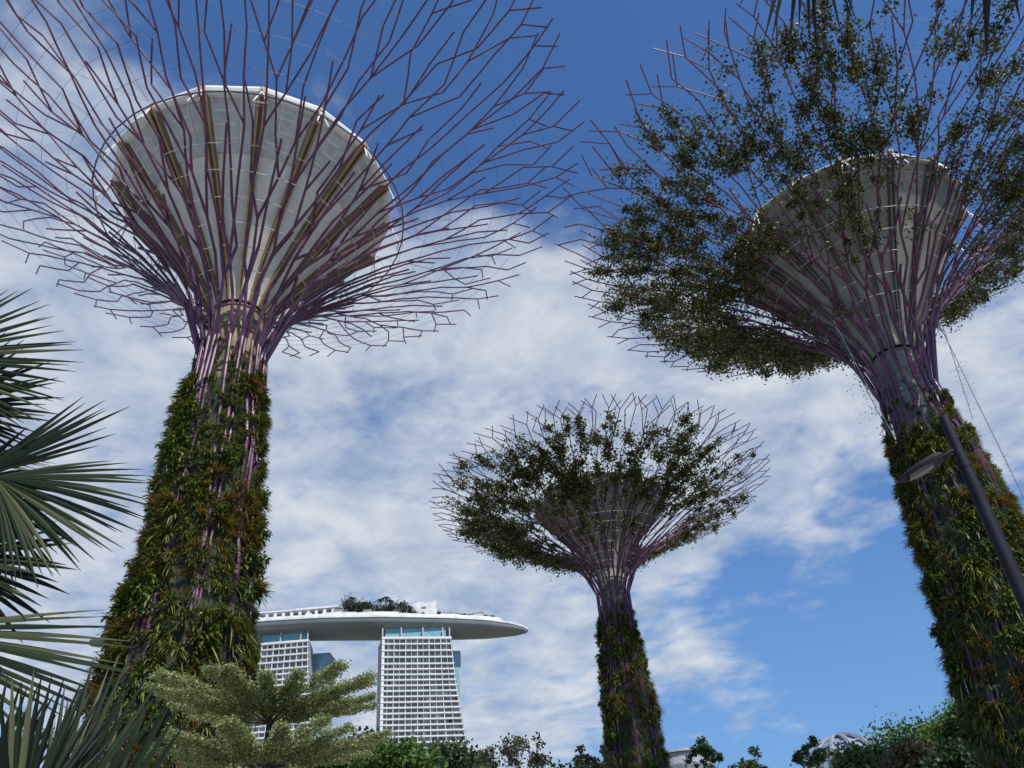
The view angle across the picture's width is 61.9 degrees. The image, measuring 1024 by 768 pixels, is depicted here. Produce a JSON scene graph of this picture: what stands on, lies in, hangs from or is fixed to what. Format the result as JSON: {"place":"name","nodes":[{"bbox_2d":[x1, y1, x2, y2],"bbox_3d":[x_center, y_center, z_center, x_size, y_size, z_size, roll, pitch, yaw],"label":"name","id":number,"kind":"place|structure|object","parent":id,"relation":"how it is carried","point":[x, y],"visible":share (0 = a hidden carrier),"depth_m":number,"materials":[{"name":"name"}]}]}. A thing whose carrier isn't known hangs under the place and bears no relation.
{"place":"outdoors","nodes":[
{"label":"outdoors","id":0,"kind":"place"},
{"bbox_2d":[50,704,116,760],"bbox_3d":[-6.580,7.842,12.318,1.037,6.160,1.783,-5,-36,0],"label":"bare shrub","id":1,"kind":"object","parent":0,"point":[78,728],"visible":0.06,"depth_m":13.47,"materials":[{"name":"green plant"}]},
{"bbox_2d":[89,601,527,754],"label":"hotel building","id":2,"kind":"structure","parent":0,"point":[419,679],"depth_m":507.28,"materials":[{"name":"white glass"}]},
{"bbox_2d":[339,593,356,611],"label":"rooftop tree","id":3,"kind":"object","parent":2,"relation":"on","point":[345,604],"visible":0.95,"depth_m":520.83,"materials":[{"name":"green plant"}]},
{"bbox_2d":[345,596,361,611],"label":"rooftop tree","id":4,"kind":"object","parent":2,"relation":"on","point":[356,604],"visible":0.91,"depth_m":521.87,"materials":[{"name":"green plant"}]},
{"bbox_2d":[352,597,369,611],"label":"rooftop tree","id":5,"kind":"object","parent":2,"relation":"on","point":[360,608],"visible":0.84,"depth_m":521.05,"materials":[{"name":"green plant"}]},
{"bbox_2d":[360,598,376,611],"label":"rooftop tree","id":6,"kind":"object","parent":2,"relation":"on","point":[368,604],"visible":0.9,"depth_m":522.35,"materials":[{"name":"green plant"}]},
{"bbox_2d":[371,599,382,611],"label":"rooftop tree","id":7,"kind":"object","parent":2,"relation":"on","point":[377,608],"visible":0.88,"depth_m":522.76,"materials":[{"name":"green plant"}]},
{"bbox_2d":[380,602,390,610],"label":"rooftop tree","id":8,"kind":"object","parent":2,"relation":"on","point":[384,606],"visible":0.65,"depth_m":523.60,"materials":[{"name":"green plant"}]},
{"bbox_2d":[386,600,400,611],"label":"rooftop tree","id":9,"kind":"object","parent":2,"relation":"on","point":[392,605],"visible":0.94,"depth_m":524.25,"materials":[{"name":"green plant"}]},
{"bbox_2d":[393,596,412,612],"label":"rooftop tree","id":10,"kind":"object","parent":2,"relation":"on","point":[402,607],"visible":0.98,"depth_m":525.67,"materials":[{"name":"green plant"}]},
{"bbox_2d":[406,601,414,612],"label":"rooftop tree","id":11,"kind":"object","parent":2,"relation":"on","point":[410,610],"visible":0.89,"depth_m":526.70,"materials":[{"name":"green plant"}]},
{"bbox_2d":[0,0,1023,767],"label":"sky","id":12,"kind":"structure","parent":0,"point":[803,615],"materials":[{"name":"blue"}]},
{"bbox_2d":[665,747,714,767],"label":"round building","id":13,"kind":"structure","parent":0,"point":[677,755],"depth_m":160.56,"materials":[{"name":"white glass"}]},
{"bbox_2d":[801,732,877,767],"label":"conservatory","id":14,"kind":"object","parent":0,"point":[843,738],"visible":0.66,"depth_m":127.06,"materials":[{"name":"white glass"}]},
{"label":"path","id":15,"kind":"structure","parent":0,"visible":0},
{"bbox_2d":[0,288,155,731],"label":"fan palm","id":16,"kind":"object","parent":15,"relation":"on","point":[19,514],"visible":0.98,"depth_m":4.47,"materials":[{"name":"green plant"}]},
{"bbox_2d":[0,654,188,767],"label":"fan palm","id":17,"kind":"object","parent":15,"relation":"on","point":[20,749],"visible":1,"depth_m":2.22,"materials":[{"name":"green plant"}]},
{"bbox_2d":[138,659,397,767],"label":"layered tree","id":18,"kind":"object","parent":15,"relation":"on","point":[277,710],"visible":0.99,"depth_m":11.75,"materials":[{"name":"green plant"}]},
{"bbox_2d":[0,0,584,767],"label":"garden supertree","id":19,"kind":"object","parent":15,"relation":"on","point":[250,214],"visible":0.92,"depth_m":35.53},
{"bbox_2d":[284,728,364,767],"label":"bushy tree","id":20,"kind":"object","parent":15,"relation":"on","point":[350,764],"visible":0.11,"depth_m":50.05,"materials":[{"name":"green plant"}]},
{"bbox_2d":[335,720,393,767],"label":"bushy tree","id":21,"kind":"object","parent":15,"relation":"on","point":[366,732],"visible":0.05,"depth_m":55.62,"materials":[{"name":"green plant"}]},
{"bbox_2d":[346,728,448,767],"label":"bushy tree","id":22,"kind":"object","parent":15,"relation":"on","point":[404,753],"visible":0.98,"depth_m":47.26,"materials":[{"name":"green plant"}]},
{"bbox_2d":[414,731,482,767],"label":"bushy tree","id":23,"kind":"object","parent":15,"relation":"on","point":[455,757],"visible":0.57,"depth_m":53.55,"materials":[{"name":"green plant"}]},
{"bbox_2d":[467,749,506,767],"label":"bushy tree","id":24,"kind":"object","parent":15,"relation":"on","point":[496,763],"visible":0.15,"depth_m":61.40,"materials":[{"name":"green plant"}]},
{"bbox_2d":[473,731,552,767],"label":"open crowned tree","id":25,"kind":"object","parent":15,"relation":"on","point":[518,742],"visible":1,"depth_m":43.31,"materials":[{"name":"green plant"}]},
{"bbox_2d":[531,757,602,767],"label":"bushy tree","id":26,"kind":"object","parent":15,"relation":"on","point":[560,765],"visible":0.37,"depth_m":63.43,"materials":[{"name":"green plant"}]},
{"bbox_2d":[572,744,618,767],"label":"open crowned tree","id":27,"kind":"object","parent":15,"relation":"on","point":[582,760],"visible":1,"depth_m":55.66,"materials":[{"name":"green plant"}]},
{"bbox_2d":[429,392,770,767],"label":"garden supertree","id":28,"kind":"object","parent":15,"relation":"on","point":[599,524],"visible":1,"depth_m":64.06,"materials":[{"name":"green plant"}]},
{"bbox_2d":[681,735,723,767],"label":"open crowned tree","id":29,"kind":"object","parent":15,"relation":"on","point":[706,751],"visible":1,"depth_m":71.14,"materials":[{"name":"green plant"}]},
{"bbox_2d":[727,745,767,767],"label":"open crowned tree","id":30,"kind":"object","parent":15,"relation":"on","point":[749,763],"visible":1,"depth_m":69.98,"materials":[{"name":"green plant"}]},
{"bbox_2d":[555,0,1023,767],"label":"garden supertree","id":31,"kind":"object","parent":15,"relation":"on","point":[859,246],"visible":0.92,"depth_m":42.19,"materials":[{"name":"green plant"}]},
{"bbox_2d":[831,320,892,437],"bbox_3d":[16.485,-0.449,40.677,1.452,6.992,1.040,13,-40,-22],"label":"hanging cable","id":32,"kind":"object","parent":31,"relation":"hanging from","point":[864,386],"visible":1,"depth_m":40.22,"materials":[{"name":"grey metal"}]},
{"bbox_2d":[939,321,972,418],"bbox_3d":[20.029,-0.692,38.686,0.655,4.870,1.338,-5,-36,0],"label":"hanging cable","id":33,"kind":"object","parent":31,"relation":"hanging from","point":[957,371],"visible":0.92,"depth_m":38.55,"materials":[{"name":"grey metal"}]},
{"bbox_2d":[936,318,1023,499],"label":"hanging cable","id":34,"kind":"object","parent":31,"relation":"hanging from","point":[981,410],"visible":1,"depth_m":34.75,"materials":[{"name":"grey metal"}]},
{"bbox_2d":[790,734,836,767],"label":"open crowned tree","id":35,"kind":"object","parent":15,"relation":"on","point":[818,757],"visible":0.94,"depth_m":54.94,"materials":[{"name":"green plant"}]},
{"bbox_2d":[827,739,888,767],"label":"leafy tree","id":36,"kind":"object","parent":15,"relation":"on","point":[860,756],"visible":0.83,"depth_m":47.28,"materials":[{"name":"green plant"}]},
{"bbox_2d":[739,0,1020,61],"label":"overhead fan palm","id":37,"kind":"object","parent":15,"relation":"on","point":[986,10],"visible":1,"depth_m":4.09,"materials":[{"name":"green plant"}]},
{"bbox_2d":[856,705,947,754],"bbox_3d":[29.481,30.011,55.976,9.764,17.820,10.668,14,-41,-24],"label":"leafy tree","id":38,"kind":"object","parent":15,"relation":"on","point":[889,739],"visible":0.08,"depth_m":59.35,"materials":[{"name":"green plant"}]},
{"bbox_2d":[865,720,953,767],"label":"leafy tree","id":39,"kind":"object","parent":15,"relation":"on","point":[903,756],"visible":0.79,"depth_m":41.99,"materials":[{"name":"green plant"}]},
{"bbox_2d":[915,695,979,755],"bbox_3d":[28.895,25.982,49.279,5.599,16.396,5.842,16,-41,-26],"label":"leafy tree","id":40,"kind":"object","parent":15,"relation":"on","point":[946,728],"visible":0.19,"depth_m":52.66,"materials":[{"name":"green plant"}]},
{"bbox_2d":[915,735,991,767],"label":"leafy tree","id":41,"kind":"object","parent":15,"relation":"on","point":[958,757],"visible":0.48,"depth_m":40.12,"materials":[{"name":"green plant"}]},
{"bbox_2d":[898,415,1023,616],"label":"street lamp","id":42,"kind":"object","parent":15,"relation":"on","point":[996,536],"visible":1,"depth_m":10.97,"materials":[{"name":"metal"}]}
]}

